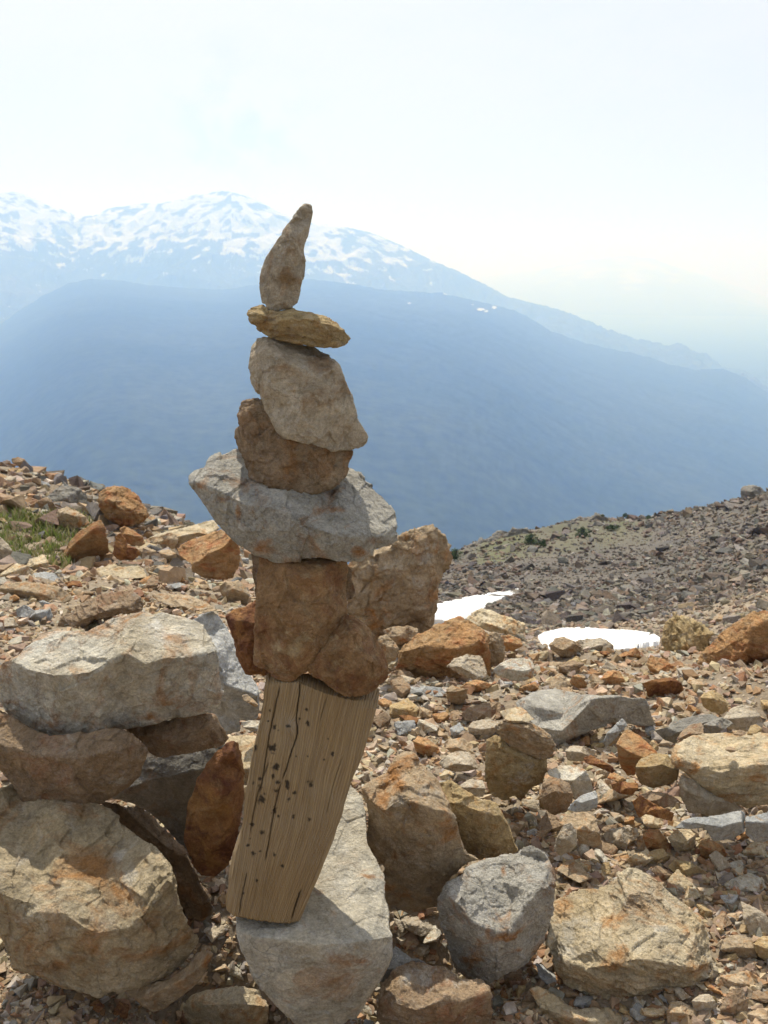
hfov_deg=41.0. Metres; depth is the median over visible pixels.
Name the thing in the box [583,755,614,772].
rock
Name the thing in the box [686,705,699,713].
loose stone
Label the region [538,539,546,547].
dwarf conifer
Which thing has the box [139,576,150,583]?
loose stone
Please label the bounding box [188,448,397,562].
cairn stone
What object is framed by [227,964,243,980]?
loose stone
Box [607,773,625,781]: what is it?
loose stone
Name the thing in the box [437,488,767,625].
slope rubble
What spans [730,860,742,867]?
loose stone
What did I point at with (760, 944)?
rock
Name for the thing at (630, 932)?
boulder
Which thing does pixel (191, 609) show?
loose stone
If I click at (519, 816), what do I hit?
loose stone
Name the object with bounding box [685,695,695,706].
loose stone
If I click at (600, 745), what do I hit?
loose stone
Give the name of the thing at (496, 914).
boulder
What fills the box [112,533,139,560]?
rock
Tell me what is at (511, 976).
loose stone
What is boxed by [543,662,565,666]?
loose stone
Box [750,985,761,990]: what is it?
loose stone
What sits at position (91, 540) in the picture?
rock
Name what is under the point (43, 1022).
loose stone
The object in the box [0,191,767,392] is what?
snowy mountain
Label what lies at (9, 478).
loose stone
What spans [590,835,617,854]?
loose stone
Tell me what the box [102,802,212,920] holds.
rock
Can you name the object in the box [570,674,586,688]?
loose stone
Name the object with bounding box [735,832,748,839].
loose stone
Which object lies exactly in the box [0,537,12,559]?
rock
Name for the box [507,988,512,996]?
loose stone
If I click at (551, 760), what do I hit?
loose stone
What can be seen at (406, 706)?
loose stone
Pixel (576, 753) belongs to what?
rock
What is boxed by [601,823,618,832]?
loose stone
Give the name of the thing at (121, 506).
boulder
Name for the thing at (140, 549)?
rock
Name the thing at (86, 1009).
loose stone
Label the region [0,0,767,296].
sky
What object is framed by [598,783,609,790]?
loose stone
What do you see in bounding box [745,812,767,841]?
rock
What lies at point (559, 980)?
loose stone
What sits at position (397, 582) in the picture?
boulder
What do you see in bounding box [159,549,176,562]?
rock
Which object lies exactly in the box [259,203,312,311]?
cairn stone
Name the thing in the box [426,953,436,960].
loose stone
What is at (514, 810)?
loose stone
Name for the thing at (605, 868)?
loose stone
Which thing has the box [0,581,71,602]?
rock
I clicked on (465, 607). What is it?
snow patch
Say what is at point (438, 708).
loose stone
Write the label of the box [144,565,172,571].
rock
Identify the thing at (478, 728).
rock
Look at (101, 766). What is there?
rock
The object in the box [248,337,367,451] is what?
cairn stone
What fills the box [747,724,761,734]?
rock
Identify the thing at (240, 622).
cairn stone
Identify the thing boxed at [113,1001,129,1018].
loose stone
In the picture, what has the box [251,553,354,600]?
cairn stone
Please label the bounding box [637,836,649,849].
loose stone
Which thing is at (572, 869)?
loose stone
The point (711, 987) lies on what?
loose stone
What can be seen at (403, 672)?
rock
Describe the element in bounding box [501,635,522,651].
rock
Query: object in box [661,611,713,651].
boulder
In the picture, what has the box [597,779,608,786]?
loose stone
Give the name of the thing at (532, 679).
loose stone
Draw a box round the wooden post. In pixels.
[225,673,379,922]
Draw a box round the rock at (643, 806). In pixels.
[632,795,673,820]
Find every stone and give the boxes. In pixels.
[0,505,8,513]
[0,600,12,608]
[4,476,16,481]
[4,617,18,627]
[9,594,19,602]
[21,1013,30,1018]
[37,1020,47,1023]
[39,600,49,606]
[46,1014,70,1023]
[57,1002,67,1013]
[82,1005,89,1013]
[84,591,95,595]
[90,999,104,1012]
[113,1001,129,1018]
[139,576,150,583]
[144,575,158,588]
[186,607,193,612]
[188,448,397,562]
[200,944,211,951]
[204,922,228,941]
[212,963,227,971]
[214,953,222,961]
[224,941,237,950]
[225,600,269,675]
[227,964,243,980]
[234,398,352,494]
[242,558,248,563]
[247,304,350,347]
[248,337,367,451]
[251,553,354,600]
[253,557,347,681]
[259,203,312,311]
[273,1015,280,1021]
[307,614,389,696]
[363,1005,371,1015]
[363,1019,373,1023]
[371,998,376,1006]
[373,712,390,727]
[377,766,385,774]
[378,698,391,707]
[378,745,389,750]
[388,676,410,697]
[389,698,418,720]
[391,742,397,748]
[392,918,404,932]
[394,720,415,735]
[396,929,407,936]
[396,936,405,944]
[401,675,414,683]
[401,915,432,936]
[407,693,417,701]
[411,938,419,946]
[412,943,429,955]
[414,676,421,683]
[416,719,438,732]
[418,707,432,717]
[423,925,441,943]
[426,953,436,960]
[427,738,438,744]
[432,712,448,722]
[433,703,444,712]
[435,682,442,686]
[442,770,453,776]
[449,709,462,721]
[449,722,464,737]
[478,697,486,702]
[501,991,507,998]
[503,971,521,988]
[503,1001,521,1004]
[505,693,516,699]
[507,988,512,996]
[510,807,517,814]
[513,812,524,819]
[515,1012,523,1019]
[516,985,525,997]
[519,682,538,691]
[521,799,539,811]
[524,991,534,1001]
[525,961,533,966]
[527,677,538,681]
[527,829,536,835]
[529,651,548,660]
[531,968,537,974]
[532,1008,539,1021]
[535,829,550,836]
[536,810,562,831]
[536,963,555,983]
[541,841,549,847]
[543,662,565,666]
[544,674,571,688]
[548,758,560,764]
[555,859,592,882]
[555,972,562,984]
[558,660,583,673]
[558,752,563,760]
[560,988,579,998]
[567,656,585,664]
[567,852,579,859]
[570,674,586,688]
[573,995,592,1007]
[577,860,590,872]
[578,844,589,855]
[580,736,590,745]
[589,673,605,687]
[590,733,597,740]
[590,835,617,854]
[591,742,603,748]
[594,848,607,862]
[596,770,608,777]
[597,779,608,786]
[597,789,634,804]
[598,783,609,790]
[600,651,609,655]
[600,862,610,874]
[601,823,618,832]
[602,661,615,669]
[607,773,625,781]
[611,860,619,866]
[613,814,624,821]
[618,1003,629,1015]
[619,647,641,658]
[621,682,644,688]
[624,815,634,824]
[627,849,653,865]
[629,1002,645,1020]
[632,998,645,1007]
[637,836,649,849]
[640,1007,665,1016]
[642,814,662,828]
[645,726,654,734]
[654,721,662,725]
[658,994,667,1003]
[662,985,676,994]
[667,869,693,888]
[672,702,685,711]
[674,987,690,1000]
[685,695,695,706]
[685,886,700,899]
[686,677,703,685]
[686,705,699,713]
[696,904,712,917]
[703,888,709,894]
[704,981,722,994]
[705,664,735,682]
[709,851,730,871]
[710,1017,715,1023]
[712,912,731,929]
[713,614,722,621]
[720,894,737,903]
[723,953,738,960]
[729,913,738,921]
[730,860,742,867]
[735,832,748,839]
[741,902,767,935]
[747,1010,767,1022]
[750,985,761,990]
[752,990,767,1003]
[755,805,767,812]
[760,700,767,709]
[762,894,767,901]
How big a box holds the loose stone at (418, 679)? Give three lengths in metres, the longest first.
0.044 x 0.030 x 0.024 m
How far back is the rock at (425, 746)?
3.02 m
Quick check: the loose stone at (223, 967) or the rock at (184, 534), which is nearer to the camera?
the loose stone at (223, 967)
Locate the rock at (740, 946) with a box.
[715,935,757,958]
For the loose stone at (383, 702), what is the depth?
3.37 m
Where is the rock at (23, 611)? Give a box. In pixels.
[16,605,52,620]
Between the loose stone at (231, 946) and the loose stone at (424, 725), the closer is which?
the loose stone at (231, 946)
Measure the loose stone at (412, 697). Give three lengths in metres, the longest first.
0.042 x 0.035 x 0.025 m
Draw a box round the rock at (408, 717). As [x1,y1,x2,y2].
[399,715,419,724]
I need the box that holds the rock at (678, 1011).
[666,1001,696,1023]
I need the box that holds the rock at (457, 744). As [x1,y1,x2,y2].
[443,738,472,751]
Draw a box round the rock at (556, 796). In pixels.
[539,776,572,814]
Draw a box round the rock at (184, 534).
[148,520,219,543]
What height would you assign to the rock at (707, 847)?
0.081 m
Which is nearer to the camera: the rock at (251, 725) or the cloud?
the rock at (251, 725)
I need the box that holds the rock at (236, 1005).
[183,986,268,1023]
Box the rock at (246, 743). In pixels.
[226,735,255,784]
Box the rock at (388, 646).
[378,634,398,662]
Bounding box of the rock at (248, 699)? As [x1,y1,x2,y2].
[242,694,257,706]
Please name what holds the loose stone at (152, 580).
on the ground at (510, 704)
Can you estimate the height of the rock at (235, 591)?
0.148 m
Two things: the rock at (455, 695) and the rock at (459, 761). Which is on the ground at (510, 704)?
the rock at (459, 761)
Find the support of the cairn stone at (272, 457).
on the cairn stone at (351, 517)
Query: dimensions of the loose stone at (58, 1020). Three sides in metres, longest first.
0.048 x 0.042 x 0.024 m
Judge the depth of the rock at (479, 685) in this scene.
3.54 m
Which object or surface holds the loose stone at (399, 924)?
on the ground at (510, 704)
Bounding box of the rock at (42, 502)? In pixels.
[30,497,55,510]
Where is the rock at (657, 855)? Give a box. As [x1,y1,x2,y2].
[649,849,668,862]
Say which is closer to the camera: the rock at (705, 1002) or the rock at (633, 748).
the rock at (705, 1002)
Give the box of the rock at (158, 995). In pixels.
[126,951,212,1011]
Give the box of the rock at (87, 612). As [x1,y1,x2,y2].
[56,590,144,627]
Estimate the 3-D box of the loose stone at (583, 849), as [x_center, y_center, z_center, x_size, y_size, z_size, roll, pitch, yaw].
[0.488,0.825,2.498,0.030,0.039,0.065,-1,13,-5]
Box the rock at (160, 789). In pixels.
[112,744,224,849]
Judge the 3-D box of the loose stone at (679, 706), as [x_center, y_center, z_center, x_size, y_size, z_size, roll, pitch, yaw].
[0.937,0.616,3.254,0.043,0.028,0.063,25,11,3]
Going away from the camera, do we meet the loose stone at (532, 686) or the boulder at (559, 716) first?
the boulder at (559, 716)
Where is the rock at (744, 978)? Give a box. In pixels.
[715,970,757,987]
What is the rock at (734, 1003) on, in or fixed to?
on the ground at (510, 704)
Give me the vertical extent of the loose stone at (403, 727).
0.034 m
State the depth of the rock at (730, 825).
2.30 m
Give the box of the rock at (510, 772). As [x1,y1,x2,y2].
[485,735,546,800]
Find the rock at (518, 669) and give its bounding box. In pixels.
[493,658,534,681]
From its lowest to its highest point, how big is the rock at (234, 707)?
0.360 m
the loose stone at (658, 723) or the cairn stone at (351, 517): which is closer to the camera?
the cairn stone at (351, 517)
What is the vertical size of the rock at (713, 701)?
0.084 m
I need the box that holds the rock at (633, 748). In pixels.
[616,729,656,775]
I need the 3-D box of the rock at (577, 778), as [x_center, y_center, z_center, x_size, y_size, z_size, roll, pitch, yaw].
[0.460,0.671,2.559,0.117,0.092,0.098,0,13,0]
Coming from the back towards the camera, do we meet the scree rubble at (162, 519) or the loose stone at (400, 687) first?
the scree rubble at (162, 519)
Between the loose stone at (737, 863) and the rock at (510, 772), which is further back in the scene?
the rock at (510, 772)
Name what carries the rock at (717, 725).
on the rock at (691, 730)
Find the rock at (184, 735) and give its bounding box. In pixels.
[125,713,228,757]
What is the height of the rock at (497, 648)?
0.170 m
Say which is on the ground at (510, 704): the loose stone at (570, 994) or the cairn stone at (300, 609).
the loose stone at (570, 994)
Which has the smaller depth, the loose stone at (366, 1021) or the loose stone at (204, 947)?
the loose stone at (366, 1021)
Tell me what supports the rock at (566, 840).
on the ground at (510, 704)
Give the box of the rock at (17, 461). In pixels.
[12,457,25,465]
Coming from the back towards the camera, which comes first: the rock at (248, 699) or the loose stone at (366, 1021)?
the rock at (248, 699)
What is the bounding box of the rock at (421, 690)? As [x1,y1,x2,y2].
[410,686,444,696]
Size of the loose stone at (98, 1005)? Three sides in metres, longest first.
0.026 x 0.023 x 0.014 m
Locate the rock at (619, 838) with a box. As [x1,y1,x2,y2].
[602,827,638,849]
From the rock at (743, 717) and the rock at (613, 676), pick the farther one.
the rock at (613, 676)
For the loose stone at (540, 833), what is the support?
on the ground at (510, 704)
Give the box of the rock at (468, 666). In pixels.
[447,654,486,679]
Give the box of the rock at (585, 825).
[560,812,601,846]
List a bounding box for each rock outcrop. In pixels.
[470,527,537,546]
[571,513,610,520]
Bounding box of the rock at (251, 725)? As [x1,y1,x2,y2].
[241,720,258,731]
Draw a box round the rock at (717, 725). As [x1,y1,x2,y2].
[703,717,732,733]
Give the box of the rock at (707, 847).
[698,839,726,859]
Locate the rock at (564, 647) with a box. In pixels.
[549,637,582,657]
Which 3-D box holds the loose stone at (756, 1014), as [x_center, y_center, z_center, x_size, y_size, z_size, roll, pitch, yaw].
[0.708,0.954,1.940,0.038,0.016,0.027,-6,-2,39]
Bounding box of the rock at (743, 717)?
[724,705,762,730]
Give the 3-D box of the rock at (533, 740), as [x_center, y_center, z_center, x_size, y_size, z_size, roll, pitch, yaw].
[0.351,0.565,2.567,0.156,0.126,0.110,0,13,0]
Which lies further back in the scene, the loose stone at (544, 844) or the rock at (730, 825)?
the loose stone at (544, 844)
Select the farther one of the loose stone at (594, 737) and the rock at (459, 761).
the loose stone at (594, 737)
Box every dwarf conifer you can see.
[451,548,462,560]
[522,533,540,544]
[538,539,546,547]
[575,527,590,537]
[604,524,619,530]
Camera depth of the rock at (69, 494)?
8.25 m
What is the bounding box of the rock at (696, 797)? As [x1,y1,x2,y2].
[679,775,742,815]
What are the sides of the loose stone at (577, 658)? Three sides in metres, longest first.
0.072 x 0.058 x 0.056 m
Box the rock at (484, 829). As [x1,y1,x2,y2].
[440,780,517,859]
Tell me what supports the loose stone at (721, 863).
on the ground at (510, 704)
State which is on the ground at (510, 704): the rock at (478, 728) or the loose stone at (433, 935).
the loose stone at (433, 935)
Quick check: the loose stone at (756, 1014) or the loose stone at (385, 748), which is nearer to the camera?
the loose stone at (756, 1014)
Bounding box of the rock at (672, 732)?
[654,714,718,743]
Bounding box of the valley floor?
[574,302,767,386]
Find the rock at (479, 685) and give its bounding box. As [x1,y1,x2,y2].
[460,680,490,691]
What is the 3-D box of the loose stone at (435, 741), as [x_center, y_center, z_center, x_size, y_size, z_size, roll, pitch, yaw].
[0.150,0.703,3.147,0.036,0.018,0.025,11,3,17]
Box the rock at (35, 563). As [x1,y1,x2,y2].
[26,556,48,569]
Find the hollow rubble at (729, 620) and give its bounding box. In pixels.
[465,574,767,651]
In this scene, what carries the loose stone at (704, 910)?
on the ground at (510, 704)
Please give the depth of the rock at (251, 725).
2.22 m
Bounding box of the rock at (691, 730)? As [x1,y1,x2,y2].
[677,723,703,739]
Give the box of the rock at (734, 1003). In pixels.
[720,988,748,1016]
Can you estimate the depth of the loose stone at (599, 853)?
2.44 m
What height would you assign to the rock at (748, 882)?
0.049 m
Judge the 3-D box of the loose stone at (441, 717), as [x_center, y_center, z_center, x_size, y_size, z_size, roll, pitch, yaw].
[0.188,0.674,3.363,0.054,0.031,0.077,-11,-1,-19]
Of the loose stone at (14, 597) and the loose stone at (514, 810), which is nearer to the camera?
the loose stone at (514, 810)
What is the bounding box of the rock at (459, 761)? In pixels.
[439,751,477,771]
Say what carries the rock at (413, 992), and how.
on the ground at (510, 704)
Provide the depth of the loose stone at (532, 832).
2.56 m
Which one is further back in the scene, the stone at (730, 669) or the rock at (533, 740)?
the stone at (730, 669)
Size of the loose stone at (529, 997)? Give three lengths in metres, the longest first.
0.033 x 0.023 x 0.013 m
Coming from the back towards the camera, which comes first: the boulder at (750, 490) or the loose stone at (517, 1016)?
the boulder at (750, 490)
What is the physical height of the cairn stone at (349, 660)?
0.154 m
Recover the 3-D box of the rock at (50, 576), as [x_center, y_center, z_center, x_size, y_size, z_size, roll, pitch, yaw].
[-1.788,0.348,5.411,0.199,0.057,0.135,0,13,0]
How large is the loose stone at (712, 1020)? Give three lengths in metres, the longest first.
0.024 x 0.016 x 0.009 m
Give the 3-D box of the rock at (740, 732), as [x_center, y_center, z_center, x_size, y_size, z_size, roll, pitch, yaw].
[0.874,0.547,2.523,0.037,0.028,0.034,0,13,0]
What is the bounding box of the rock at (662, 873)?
[651,866,672,879]
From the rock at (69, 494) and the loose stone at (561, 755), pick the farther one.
the rock at (69, 494)
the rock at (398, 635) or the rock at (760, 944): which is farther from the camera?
the rock at (398, 635)
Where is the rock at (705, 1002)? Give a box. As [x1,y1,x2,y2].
[691,994,715,1010]
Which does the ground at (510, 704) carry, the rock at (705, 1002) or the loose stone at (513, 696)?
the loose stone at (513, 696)
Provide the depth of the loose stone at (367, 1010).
2.24 m
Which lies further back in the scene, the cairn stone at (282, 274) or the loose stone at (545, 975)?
the loose stone at (545, 975)
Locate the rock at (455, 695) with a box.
[446,685,467,704]
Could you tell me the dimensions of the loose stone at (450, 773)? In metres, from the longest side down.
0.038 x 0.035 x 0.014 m
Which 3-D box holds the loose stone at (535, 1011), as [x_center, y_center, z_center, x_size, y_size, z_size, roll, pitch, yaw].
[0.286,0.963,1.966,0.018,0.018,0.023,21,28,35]
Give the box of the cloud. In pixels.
[474,255,767,316]
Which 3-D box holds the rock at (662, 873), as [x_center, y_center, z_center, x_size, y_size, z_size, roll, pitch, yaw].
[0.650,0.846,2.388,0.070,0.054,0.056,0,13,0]
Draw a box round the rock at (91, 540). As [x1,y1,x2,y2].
[60,520,108,562]
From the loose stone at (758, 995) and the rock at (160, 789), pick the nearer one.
the loose stone at (758, 995)
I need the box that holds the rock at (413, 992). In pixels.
[376,960,492,1023]
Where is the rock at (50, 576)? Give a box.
[33,572,60,580]
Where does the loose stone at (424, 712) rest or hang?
on the ground at (510, 704)
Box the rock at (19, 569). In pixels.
[0,563,32,577]
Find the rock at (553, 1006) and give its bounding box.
[529,986,622,1023]
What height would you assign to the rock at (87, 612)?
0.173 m
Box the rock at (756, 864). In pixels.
[746,858,767,868]
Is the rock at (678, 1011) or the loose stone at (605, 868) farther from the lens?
the loose stone at (605, 868)
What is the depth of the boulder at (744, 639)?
3.67 m
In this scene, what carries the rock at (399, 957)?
on the rock at (413, 992)
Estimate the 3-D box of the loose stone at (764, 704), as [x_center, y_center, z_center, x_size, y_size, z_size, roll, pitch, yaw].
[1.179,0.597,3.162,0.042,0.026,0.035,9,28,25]
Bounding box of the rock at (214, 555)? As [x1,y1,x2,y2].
[177,529,240,579]
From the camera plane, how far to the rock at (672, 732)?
2.77 m
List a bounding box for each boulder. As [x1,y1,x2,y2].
[0,612,223,735]
[0,784,198,998]
[97,485,148,526]
[236,785,392,1023]
[347,524,452,650]
[361,751,477,913]
[395,616,490,679]
[437,845,555,984]
[516,688,655,744]
[545,867,718,1000]
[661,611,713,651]
[670,732,767,808]
[697,610,767,664]
[740,485,764,498]
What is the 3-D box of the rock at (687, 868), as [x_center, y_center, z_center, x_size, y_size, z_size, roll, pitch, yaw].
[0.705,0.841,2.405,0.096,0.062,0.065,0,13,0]
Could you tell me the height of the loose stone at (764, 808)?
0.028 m
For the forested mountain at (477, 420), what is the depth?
3685.63 m
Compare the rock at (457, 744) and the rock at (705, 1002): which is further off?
the rock at (457, 744)
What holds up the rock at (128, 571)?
on the ground at (510, 704)
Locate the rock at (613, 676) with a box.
[601,670,624,684]
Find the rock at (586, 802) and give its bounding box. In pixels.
[568,791,597,811]
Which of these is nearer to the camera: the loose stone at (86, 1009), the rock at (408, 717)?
the loose stone at (86, 1009)
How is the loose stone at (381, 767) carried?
on the ground at (510, 704)
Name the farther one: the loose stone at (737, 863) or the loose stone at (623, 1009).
the loose stone at (737, 863)
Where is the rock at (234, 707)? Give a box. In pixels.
[193,611,259,734]
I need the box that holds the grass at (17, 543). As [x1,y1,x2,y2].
[0,505,93,569]
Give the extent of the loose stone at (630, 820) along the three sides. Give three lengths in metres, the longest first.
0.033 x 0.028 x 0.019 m
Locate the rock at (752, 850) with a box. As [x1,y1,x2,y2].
[742,841,767,859]
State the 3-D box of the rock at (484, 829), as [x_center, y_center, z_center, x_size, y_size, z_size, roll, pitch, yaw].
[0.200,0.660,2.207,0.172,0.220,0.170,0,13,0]
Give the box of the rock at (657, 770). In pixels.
[635,753,678,787]
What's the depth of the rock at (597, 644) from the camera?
4.20 m
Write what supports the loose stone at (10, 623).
on the ground at (510, 704)
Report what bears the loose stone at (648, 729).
on the ground at (510, 704)
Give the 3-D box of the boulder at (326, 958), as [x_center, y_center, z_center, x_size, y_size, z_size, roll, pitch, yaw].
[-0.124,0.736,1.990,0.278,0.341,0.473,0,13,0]
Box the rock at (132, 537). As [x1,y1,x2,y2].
[119,526,144,545]
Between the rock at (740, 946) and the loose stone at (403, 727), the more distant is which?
the loose stone at (403, 727)
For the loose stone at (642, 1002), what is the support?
on the ground at (510, 704)
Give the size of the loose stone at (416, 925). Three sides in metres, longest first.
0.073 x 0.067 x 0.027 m
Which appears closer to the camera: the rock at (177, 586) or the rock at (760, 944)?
the rock at (760, 944)
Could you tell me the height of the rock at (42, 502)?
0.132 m
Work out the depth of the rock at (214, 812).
2.03 m
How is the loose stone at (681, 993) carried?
on the ground at (510, 704)
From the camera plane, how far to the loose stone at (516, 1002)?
2.00 m
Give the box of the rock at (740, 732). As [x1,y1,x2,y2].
[734,730,745,735]
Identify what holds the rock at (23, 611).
on the ground at (510, 704)
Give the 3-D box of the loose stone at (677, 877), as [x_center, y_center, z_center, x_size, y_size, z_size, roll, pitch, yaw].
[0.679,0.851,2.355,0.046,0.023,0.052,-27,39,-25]
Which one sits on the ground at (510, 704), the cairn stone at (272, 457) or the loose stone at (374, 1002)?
the loose stone at (374, 1002)
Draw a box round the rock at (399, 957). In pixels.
[380,946,425,981]
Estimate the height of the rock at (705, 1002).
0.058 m
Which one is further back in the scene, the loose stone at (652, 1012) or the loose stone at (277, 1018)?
the loose stone at (277, 1018)
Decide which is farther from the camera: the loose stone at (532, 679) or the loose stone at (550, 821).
the loose stone at (532, 679)
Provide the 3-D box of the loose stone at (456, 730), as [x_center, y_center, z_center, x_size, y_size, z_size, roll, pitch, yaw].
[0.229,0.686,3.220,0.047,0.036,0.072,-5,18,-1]
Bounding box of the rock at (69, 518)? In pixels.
[55,507,89,529]
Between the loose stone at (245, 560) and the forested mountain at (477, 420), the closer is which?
the loose stone at (245, 560)
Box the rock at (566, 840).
[554,823,576,855]
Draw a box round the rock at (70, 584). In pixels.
[64,581,82,587]
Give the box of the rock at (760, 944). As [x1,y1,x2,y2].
[753,936,767,960]
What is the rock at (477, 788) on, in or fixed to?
on the ground at (510, 704)
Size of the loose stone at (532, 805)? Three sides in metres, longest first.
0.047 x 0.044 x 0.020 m
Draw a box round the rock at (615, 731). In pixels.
[604,719,626,747]
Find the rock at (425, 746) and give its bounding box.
[412,736,439,756]
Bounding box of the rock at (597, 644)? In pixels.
[576,638,613,650]
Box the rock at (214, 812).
[184,741,244,875]
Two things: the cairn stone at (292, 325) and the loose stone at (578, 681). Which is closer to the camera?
the cairn stone at (292, 325)
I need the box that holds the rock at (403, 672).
[391,670,413,677]
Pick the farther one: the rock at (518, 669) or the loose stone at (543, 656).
the loose stone at (543, 656)
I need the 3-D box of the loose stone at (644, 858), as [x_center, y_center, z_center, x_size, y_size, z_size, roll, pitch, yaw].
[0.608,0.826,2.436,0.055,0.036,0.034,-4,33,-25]
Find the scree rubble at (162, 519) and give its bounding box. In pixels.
[0,460,347,601]
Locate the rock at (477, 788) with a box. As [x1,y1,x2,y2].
[460,779,485,796]
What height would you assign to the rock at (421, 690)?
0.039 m
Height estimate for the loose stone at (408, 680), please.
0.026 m
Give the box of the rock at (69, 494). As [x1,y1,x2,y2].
[47,486,87,503]
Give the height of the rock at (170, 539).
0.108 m
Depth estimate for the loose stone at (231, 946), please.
2.22 m
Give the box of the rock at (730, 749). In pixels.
[725,747,735,752]
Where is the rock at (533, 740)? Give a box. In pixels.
[495,721,556,758]
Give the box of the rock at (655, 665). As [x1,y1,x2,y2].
[646,655,676,673]
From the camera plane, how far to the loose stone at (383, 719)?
3.23 m
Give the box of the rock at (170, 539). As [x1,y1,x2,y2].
[161,532,177,548]
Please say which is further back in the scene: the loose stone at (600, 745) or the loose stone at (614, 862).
the loose stone at (600, 745)
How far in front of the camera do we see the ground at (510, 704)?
3.44 m
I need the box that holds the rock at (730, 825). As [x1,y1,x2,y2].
[675,811,744,840]
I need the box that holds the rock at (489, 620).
[467,608,525,634]
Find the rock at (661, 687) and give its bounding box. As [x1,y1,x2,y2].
[642,677,683,696]
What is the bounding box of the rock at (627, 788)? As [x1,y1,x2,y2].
[611,781,637,794]
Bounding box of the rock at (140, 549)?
[137,546,156,554]
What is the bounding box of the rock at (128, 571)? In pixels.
[86,564,146,578]
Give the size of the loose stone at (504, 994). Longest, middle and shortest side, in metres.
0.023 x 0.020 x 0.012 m
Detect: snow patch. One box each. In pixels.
[434,588,521,623]
[538,627,659,650]
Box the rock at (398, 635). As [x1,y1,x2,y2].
[383,625,417,644]
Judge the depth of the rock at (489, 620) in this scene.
4.35 m
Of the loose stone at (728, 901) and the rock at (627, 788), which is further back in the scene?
the rock at (627, 788)
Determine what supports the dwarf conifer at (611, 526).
on the ground at (510, 704)
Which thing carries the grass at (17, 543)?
on the ground at (510, 704)
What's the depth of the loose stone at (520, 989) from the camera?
2.05 m
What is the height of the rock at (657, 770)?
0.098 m
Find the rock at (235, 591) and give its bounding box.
[220,580,249,603]
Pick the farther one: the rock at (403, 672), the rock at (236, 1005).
the rock at (403, 672)
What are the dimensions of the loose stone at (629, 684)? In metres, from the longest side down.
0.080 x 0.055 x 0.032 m
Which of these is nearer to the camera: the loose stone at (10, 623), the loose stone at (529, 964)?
the loose stone at (529, 964)
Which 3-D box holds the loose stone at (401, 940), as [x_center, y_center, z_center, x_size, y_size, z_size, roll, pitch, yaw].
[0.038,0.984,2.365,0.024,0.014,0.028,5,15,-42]
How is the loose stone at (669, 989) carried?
on the ground at (510, 704)
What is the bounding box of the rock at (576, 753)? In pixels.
[565,746,596,761]
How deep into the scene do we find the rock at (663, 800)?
2.43 m
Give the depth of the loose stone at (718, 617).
13.13 m
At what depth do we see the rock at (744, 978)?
2.02 m
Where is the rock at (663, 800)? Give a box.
[639,791,677,807]
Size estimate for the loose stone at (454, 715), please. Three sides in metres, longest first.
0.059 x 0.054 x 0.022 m
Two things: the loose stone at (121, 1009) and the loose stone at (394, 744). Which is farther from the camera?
the loose stone at (394, 744)
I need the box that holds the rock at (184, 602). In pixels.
[152,593,215,611]
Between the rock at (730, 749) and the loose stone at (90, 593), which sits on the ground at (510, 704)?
the loose stone at (90, 593)
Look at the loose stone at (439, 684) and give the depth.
3.61 m
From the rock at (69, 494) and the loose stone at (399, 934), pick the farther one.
the rock at (69, 494)
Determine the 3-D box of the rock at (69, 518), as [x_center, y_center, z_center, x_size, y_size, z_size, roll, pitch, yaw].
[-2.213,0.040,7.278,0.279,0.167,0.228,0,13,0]
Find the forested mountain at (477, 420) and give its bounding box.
[0,279,767,564]
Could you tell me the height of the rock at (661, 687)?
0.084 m
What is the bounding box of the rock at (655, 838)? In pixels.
[643,829,669,849]
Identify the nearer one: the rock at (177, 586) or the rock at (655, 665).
the rock at (655, 665)
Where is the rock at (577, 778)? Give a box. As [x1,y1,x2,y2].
[548,765,592,798]
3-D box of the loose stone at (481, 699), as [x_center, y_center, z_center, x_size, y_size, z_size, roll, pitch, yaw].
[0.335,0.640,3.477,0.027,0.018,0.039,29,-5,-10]
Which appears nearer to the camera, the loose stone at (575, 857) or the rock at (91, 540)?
the loose stone at (575, 857)
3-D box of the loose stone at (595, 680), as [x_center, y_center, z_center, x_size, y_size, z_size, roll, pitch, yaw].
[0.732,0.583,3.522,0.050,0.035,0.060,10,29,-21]
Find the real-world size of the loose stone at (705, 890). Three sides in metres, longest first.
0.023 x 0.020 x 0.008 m
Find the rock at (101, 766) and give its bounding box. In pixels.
[0,710,147,803]
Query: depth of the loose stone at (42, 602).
4.51 m
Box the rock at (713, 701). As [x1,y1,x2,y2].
[700,690,728,713]
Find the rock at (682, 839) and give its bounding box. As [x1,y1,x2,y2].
[668,829,695,850]
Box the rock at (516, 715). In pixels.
[500,707,532,722]
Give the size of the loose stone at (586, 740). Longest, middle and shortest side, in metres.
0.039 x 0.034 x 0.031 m
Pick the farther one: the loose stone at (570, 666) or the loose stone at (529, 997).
the loose stone at (570, 666)
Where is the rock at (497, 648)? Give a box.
[488,632,505,668]
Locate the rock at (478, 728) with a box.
[468,719,498,737]
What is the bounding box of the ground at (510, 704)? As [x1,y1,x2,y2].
[0,466,767,1023]
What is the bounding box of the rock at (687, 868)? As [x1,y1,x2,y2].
[668,859,706,875]
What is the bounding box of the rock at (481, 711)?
[462,702,504,721]
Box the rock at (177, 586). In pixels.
[167,583,189,589]
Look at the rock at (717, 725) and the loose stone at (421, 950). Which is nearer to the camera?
the loose stone at (421, 950)
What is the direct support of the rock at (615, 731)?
on the ground at (510, 704)
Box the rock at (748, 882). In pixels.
[724,873,765,892]
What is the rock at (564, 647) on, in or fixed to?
on the ground at (510, 704)
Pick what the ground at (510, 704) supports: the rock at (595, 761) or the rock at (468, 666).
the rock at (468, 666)

